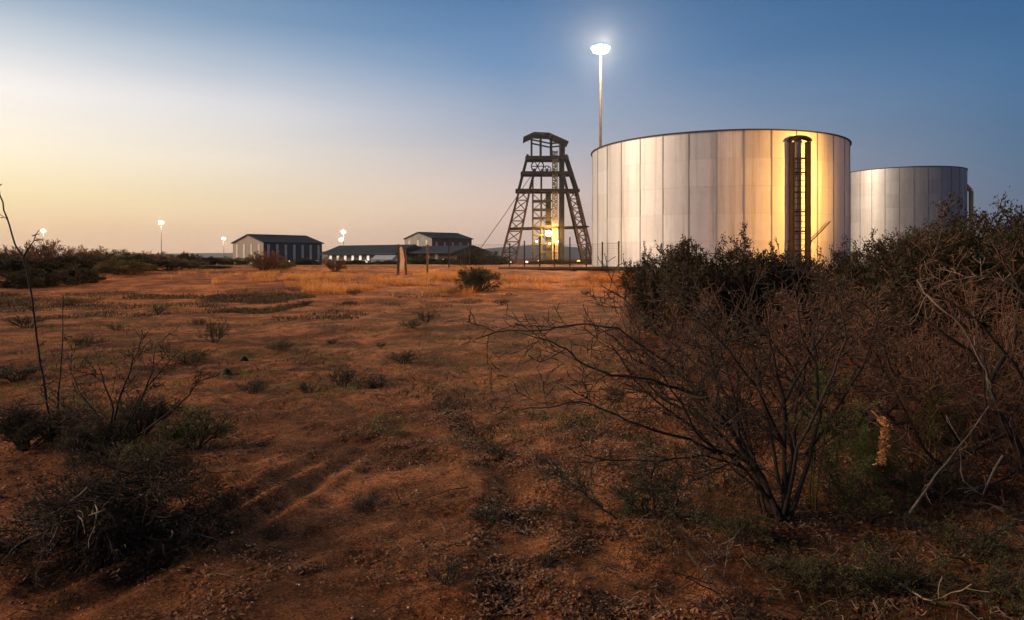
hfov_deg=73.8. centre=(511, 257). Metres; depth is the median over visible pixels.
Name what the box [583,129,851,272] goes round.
water tank
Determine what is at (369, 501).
dark weed
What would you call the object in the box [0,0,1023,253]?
sky
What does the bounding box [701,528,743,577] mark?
dead branch
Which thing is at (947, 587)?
dead branch
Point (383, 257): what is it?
carport
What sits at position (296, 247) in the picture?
warehouse
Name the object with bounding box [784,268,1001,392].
thorn bush
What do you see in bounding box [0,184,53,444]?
tall stalk
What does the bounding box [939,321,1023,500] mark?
thorn bush
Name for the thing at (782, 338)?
thorn bush
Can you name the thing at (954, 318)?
dead branch
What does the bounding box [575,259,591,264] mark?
scrub bush
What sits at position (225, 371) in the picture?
stone
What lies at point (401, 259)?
gate post
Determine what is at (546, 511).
dead branch
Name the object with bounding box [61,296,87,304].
green weed
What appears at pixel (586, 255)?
fence
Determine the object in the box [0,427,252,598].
brush heap
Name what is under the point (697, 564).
dead branch
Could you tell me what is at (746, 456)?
thorn bush
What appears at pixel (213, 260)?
scrub bush
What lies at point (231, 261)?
scrub bush
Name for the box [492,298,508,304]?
dark weed
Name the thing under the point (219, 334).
green weed
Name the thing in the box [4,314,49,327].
dark weed
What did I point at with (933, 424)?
feathery weed
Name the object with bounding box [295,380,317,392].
dark weed
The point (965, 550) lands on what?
dead branch
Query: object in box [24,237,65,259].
bare bush
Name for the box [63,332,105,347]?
green weed
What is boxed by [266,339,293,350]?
green weed
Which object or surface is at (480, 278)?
leafy shrub
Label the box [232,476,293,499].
dead branch
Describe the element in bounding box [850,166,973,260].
water tank
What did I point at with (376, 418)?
weeds
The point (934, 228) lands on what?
leafy bush
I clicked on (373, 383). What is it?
dark weed
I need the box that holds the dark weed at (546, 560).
[533,545,569,567]
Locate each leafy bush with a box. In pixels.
[616,242,688,334]
[623,221,803,345]
[748,242,835,337]
[797,228,897,348]
[799,211,994,368]
[846,186,1023,373]
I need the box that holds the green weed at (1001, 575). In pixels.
[937,552,1023,619]
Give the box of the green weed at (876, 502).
[820,470,920,526]
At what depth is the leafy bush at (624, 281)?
14.30 m
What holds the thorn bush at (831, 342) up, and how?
on the ground at (284, 596)
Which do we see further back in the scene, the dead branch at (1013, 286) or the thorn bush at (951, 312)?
the thorn bush at (951, 312)
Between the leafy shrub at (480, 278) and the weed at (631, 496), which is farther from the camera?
the leafy shrub at (480, 278)
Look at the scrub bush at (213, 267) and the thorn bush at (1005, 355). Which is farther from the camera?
the scrub bush at (213, 267)
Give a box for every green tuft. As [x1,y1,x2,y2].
[103,440,175,469]
[154,406,239,448]
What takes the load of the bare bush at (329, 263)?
on the ground at (284, 596)
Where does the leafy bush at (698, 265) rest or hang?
on the ground at (284, 596)
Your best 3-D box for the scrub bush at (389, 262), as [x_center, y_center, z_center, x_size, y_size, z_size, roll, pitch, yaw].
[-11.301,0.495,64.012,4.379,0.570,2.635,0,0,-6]
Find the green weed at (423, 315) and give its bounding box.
[410,308,440,321]
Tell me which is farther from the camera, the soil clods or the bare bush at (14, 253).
the bare bush at (14, 253)
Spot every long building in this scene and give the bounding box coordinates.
[319,244,420,264]
[406,245,489,264]
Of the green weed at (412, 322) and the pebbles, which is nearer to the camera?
the pebbles
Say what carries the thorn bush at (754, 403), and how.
on the ground at (284, 596)
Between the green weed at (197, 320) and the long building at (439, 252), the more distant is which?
the long building at (439, 252)
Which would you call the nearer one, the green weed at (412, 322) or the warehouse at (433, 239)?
the green weed at (412, 322)
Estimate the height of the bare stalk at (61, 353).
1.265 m
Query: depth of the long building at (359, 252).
134.90 m
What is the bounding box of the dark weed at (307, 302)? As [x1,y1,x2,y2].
[298,299,312,303]
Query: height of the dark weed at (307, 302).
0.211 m
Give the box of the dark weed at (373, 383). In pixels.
[363,376,388,387]
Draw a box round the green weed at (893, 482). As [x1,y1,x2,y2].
[867,454,992,502]
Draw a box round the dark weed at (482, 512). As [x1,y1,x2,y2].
[465,501,508,521]
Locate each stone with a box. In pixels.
[220,368,231,374]
[239,356,247,360]
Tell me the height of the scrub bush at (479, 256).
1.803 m
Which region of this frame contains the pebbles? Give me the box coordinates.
[1,376,845,619]
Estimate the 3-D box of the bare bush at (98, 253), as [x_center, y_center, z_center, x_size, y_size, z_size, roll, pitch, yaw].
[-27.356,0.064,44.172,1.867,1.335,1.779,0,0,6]
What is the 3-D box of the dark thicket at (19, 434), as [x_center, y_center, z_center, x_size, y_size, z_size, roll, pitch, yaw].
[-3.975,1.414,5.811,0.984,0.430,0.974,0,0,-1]
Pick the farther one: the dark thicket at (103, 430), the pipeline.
the pipeline
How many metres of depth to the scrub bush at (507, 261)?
64.09 m
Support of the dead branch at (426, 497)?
on the ground at (284, 596)
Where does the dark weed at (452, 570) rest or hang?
on the ground at (284, 596)
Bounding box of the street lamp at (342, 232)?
[339,230,345,244]
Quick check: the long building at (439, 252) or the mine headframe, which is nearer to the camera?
the long building at (439, 252)
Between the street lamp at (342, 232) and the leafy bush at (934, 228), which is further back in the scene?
the street lamp at (342, 232)
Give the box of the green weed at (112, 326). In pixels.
[101,321,129,329]
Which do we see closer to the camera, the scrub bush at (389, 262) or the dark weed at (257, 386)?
the dark weed at (257, 386)
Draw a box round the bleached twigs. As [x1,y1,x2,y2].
[3,392,1023,619]
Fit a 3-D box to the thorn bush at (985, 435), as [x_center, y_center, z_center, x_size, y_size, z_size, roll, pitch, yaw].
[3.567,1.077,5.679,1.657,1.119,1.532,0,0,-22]
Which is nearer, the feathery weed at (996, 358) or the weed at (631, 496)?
the weed at (631, 496)
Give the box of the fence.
[448,237,619,272]
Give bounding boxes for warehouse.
[231,234,323,264]
[403,232,472,245]
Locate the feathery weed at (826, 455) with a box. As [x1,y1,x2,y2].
[787,360,881,512]
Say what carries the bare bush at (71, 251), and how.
on the ground at (284, 596)
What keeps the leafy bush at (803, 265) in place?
on the ground at (284, 596)
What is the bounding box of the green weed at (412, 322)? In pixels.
[397,318,425,328]
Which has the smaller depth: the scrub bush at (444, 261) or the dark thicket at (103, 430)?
the dark thicket at (103, 430)
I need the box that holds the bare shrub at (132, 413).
[0,323,221,449]
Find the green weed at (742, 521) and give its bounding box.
[686,502,790,543]
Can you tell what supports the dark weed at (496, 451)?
on the ground at (284, 596)
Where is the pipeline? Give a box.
[498,267,633,270]
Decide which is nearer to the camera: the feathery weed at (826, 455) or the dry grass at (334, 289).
the feathery weed at (826, 455)
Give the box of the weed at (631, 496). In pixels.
[527,429,701,521]
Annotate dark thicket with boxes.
[0,399,105,457]
[39,416,139,463]
[81,393,182,434]
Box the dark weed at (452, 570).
[425,552,471,589]
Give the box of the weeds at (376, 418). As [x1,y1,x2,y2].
[0,293,624,461]
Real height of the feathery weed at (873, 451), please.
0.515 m
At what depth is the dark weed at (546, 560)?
3.62 m
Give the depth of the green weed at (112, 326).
14.76 m
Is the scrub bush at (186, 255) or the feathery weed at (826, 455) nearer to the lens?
the feathery weed at (826, 455)
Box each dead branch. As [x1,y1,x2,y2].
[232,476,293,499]
[381,487,467,511]
[520,507,572,521]
[669,525,765,619]
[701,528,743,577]
[766,528,1023,612]
[851,565,988,619]
[902,279,1014,454]
[908,406,988,513]
[917,522,1015,586]
[920,256,1023,294]
[950,445,1003,494]
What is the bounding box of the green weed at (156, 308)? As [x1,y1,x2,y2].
[145,302,167,313]
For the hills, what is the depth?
2795.32 m
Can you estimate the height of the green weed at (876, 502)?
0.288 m
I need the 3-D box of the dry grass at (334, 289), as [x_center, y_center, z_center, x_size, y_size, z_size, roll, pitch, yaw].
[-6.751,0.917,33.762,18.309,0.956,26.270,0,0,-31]
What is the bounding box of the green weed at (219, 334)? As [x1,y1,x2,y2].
[196,317,230,342]
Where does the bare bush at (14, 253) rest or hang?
on the ground at (284, 596)
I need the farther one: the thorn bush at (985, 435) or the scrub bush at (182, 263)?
the scrub bush at (182, 263)
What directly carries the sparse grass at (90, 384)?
on the ground at (284, 596)
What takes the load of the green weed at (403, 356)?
on the ground at (284, 596)
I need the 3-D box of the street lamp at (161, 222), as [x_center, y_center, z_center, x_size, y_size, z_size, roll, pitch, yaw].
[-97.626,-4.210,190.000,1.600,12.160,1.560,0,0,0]
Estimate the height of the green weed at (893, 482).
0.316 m
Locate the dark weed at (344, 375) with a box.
[327,362,356,385]
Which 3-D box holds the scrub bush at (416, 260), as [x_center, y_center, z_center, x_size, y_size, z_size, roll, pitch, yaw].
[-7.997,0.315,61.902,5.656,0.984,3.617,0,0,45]
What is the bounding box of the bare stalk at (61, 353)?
[51,296,70,440]
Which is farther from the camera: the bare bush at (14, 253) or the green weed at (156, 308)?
the bare bush at (14, 253)
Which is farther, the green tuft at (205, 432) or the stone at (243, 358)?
the stone at (243, 358)
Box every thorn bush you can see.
[461,238,918,554]
[587,281,723,378]
[602,286,824,446]
[646,272,896,397]
[722,277,1005,469]
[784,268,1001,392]
[826,317,1023,469]
[827,283,1023,431]
[829,225,1023,520]
[866,279,1023,417]
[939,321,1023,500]
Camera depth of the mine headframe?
147.70 m
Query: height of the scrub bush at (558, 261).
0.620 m
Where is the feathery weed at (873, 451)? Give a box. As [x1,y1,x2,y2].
[837,414,907,488]
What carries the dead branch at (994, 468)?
on the thorn bush at (1005, 355)
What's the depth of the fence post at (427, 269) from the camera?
34.09 m
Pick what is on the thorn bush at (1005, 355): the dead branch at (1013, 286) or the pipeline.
the dead branch at (1013, 286)
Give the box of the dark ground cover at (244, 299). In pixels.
[0,287,517,320]
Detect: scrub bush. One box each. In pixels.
[0,253,39,273]
[0,267,79,288]
[4,254,124,273]
[52,265,106,284]
[69,253,126,271]
[90,246,134,256]
[90,256,157,274]
[105,253,177,271]
[114,251,156,258]
[153,254,211,269]
[169,252,207,266]
[188,265,243,268]
[200,256,226,264]
[217,255,257,264]
[253,258,296,269]
[290,258,319,264]
[342,259,377,264]
[370,260,408,264]
[406,256,442,264]
[437,257,463,264]
[447,246,510,264]
[492,255,513,263]
[525,259,582,264]
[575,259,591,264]
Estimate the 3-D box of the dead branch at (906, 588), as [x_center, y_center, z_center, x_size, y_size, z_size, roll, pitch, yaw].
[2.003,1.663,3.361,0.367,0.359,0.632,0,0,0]
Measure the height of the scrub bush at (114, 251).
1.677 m
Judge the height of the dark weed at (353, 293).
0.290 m
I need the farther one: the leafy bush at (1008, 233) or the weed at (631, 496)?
the leafy bush at (1008, 233)
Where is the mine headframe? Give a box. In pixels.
[481,132,591,264]
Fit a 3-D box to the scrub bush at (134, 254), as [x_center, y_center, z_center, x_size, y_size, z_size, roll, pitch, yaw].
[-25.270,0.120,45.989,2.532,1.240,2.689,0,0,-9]
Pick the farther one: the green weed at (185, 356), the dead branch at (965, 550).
the green weed at (185, 356)
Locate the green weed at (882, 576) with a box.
[814,531,965,604]
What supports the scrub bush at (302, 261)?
on the ground at (284, 596)
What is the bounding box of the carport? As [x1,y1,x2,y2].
[371,255,395,264]
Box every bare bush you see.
[0,244,30,258]
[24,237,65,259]
[57,244,88,258]
[74,248,103,256]
[146,251,173,259]
[245,249,286,271]
[322,256,350,271]
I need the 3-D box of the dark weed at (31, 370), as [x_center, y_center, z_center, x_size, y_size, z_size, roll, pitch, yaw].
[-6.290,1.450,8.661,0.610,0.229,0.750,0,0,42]
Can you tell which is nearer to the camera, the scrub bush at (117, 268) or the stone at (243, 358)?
the stone at (243, 358)
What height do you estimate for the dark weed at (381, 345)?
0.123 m
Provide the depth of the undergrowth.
3.86 m
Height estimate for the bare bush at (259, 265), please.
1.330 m
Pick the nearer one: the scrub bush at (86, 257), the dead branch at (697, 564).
the dead branch at (697, 564)
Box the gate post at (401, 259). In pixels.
[397,244,407,274]
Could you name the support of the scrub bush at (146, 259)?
on the ground at (284, 596)
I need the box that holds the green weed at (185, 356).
[157,348,222,363]
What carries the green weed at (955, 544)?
on the ground at (284, 596)
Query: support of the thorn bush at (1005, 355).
on the ground at (284, 596)
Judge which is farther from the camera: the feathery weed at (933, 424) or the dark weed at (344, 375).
the dark weed at (344, 375)
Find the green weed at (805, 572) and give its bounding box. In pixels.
[749,542,866,595]
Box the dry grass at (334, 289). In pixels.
[162,265,625,295]
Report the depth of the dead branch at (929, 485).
4.23 m
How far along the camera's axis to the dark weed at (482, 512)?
4.21 m
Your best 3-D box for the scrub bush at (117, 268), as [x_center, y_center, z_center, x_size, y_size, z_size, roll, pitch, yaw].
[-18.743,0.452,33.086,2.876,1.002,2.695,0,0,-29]
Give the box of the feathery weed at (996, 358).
[968,334,1019,403]
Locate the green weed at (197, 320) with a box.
[186,317,212,324]
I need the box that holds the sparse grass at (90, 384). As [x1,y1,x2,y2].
[0,292,584,446]
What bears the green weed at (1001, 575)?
on the ground at (284, 596)
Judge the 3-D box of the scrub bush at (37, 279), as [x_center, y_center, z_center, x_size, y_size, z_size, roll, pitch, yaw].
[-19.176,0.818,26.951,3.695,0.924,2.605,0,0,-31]
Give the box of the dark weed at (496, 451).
[481,440,514,458]
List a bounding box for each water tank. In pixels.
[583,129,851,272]
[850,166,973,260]
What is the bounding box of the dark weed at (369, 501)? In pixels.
[346,492,382,509]
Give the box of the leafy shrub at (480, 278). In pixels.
[453,265,503,291]
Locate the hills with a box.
[6,245,591,257]
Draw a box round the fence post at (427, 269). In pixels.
[426,244,428,273]
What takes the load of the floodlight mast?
on the ground at (284, 596)
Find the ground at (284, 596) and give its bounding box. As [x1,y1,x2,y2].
[0,258,1023,619]
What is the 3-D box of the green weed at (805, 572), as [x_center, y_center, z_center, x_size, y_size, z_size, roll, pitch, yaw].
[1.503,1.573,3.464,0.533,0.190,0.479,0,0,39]
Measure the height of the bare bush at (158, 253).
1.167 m
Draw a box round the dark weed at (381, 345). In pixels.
[375,342,386,347]
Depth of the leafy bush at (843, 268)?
11.95 m
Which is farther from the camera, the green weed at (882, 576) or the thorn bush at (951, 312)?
the thorn bush at (951, 312)
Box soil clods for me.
[0,346,1023,619]
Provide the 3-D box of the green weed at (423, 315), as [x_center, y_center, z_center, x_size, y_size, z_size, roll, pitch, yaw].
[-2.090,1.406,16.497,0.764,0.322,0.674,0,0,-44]
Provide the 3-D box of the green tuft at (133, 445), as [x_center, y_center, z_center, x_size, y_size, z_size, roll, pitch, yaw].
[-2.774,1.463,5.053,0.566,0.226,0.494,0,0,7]
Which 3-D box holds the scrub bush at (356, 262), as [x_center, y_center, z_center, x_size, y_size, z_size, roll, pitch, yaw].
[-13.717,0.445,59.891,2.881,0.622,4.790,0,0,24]
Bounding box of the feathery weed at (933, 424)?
[909,381,985,457]
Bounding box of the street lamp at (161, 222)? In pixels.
[158,220,164,254]
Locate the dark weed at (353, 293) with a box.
[345,288,362,295]
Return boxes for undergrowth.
[620,380,1023,619]
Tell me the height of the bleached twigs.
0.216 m
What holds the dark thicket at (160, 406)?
on the ground at (284, 596)
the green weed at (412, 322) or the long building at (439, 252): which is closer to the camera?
the green weed at (412, 322)
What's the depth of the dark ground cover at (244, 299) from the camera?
21.06 m
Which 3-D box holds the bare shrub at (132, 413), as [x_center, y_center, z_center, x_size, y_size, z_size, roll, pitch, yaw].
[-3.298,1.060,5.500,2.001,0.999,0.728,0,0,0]
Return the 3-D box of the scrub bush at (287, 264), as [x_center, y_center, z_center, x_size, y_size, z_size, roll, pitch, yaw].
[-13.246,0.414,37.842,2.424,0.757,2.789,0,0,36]
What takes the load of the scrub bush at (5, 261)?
on the ground at (284, 596)
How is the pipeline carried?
on the ground at (284, 596)
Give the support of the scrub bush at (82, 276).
on the ground at (284, 596)
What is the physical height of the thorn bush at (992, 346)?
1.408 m
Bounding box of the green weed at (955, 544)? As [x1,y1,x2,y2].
[897,510,1023,566]
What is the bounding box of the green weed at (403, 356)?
[385,348,421,363]
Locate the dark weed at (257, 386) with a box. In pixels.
[235,378,268,393]
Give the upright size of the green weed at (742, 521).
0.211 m
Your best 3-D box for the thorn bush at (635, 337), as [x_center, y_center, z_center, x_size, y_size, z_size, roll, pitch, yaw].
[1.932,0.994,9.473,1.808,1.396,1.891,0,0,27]
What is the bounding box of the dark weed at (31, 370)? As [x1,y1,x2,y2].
[0,362,48,380]
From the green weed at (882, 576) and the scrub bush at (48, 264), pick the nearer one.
the green weed at (882, 576)
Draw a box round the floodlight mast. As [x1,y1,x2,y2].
[591,44,609,146]

